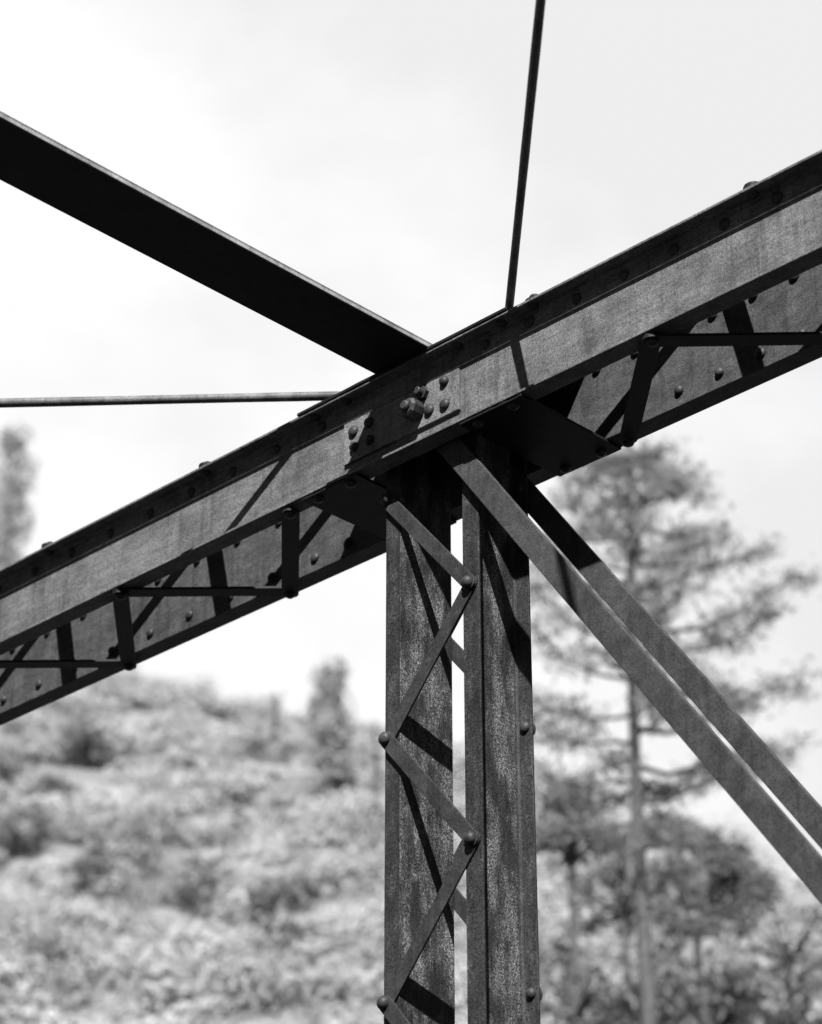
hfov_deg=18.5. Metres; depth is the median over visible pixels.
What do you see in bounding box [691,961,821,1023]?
leafy tree
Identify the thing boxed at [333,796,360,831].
bush
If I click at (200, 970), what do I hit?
hillside brush
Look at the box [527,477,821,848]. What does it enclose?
eyebar
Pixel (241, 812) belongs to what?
bush
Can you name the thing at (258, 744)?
bush
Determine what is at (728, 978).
leafy tree
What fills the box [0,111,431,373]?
cross strut
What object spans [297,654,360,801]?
conifer tree
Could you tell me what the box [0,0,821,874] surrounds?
sky
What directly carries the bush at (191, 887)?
on the hillside
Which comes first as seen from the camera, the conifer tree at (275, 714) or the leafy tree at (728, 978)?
the leafy tree at (728, 978)
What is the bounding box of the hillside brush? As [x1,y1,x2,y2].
[0,662,821,1023]
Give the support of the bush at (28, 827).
on the hillside
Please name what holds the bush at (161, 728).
on the hillside
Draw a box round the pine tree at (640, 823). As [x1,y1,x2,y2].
[529,433,821,1023]
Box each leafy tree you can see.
[535,778,628,1019]
[539,928,628,1023]
[567,846,669,1023]
[587,973,703,1023]
[599,828,787,1023]
[634,947,794,1023]
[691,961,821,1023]
[723,898,821,1019]
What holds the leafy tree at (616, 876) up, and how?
on the hillside
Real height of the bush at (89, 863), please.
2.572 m
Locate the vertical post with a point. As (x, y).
(495, 858)
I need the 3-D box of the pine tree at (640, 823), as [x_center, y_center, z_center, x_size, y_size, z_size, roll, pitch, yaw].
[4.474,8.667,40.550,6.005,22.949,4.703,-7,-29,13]
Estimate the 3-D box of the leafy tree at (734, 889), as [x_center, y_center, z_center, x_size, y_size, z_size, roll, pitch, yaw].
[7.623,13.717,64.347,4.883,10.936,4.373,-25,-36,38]
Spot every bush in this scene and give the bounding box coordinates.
[0,791,55,858]
[50,707,141,772]
[68,840,116,891]
[126,829,154,867]
[145,713,185,740]
[149,854,240,909]
[229,806,252,835]
[230,730,283,761]
[245,865,325,957]
[264,793,287,819]
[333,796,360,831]
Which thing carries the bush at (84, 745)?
on the hillside
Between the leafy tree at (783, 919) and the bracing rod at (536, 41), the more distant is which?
the leafy tree at (783, 919)
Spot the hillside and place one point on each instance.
(78, 778)
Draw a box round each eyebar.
[435,437,821,903]
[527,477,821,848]
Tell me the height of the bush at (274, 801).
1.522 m
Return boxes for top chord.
[0,149,821,725]
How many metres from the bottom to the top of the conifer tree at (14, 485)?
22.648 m
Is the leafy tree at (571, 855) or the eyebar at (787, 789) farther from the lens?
the leafy tree at (571, 855)
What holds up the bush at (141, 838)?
on the hillside
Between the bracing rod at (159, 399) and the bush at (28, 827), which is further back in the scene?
the bush at (28, 827)
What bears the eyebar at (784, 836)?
attached to the top chord
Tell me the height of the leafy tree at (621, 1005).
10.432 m
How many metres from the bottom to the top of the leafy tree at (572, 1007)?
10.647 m
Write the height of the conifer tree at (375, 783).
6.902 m
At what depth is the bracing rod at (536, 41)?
7.08 m
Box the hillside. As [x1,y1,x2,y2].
[0,688,739,1023]
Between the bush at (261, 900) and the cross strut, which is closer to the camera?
the cross strut
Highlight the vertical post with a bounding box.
[376,431,542,1023]
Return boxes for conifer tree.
[0,421,41,568]
[259,692,288,760]
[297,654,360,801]
[359,720,384,852]
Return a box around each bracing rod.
[0,391,340,407]
[505,0,545,307]
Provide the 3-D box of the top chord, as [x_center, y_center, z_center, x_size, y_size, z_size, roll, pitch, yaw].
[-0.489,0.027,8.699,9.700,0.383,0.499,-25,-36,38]

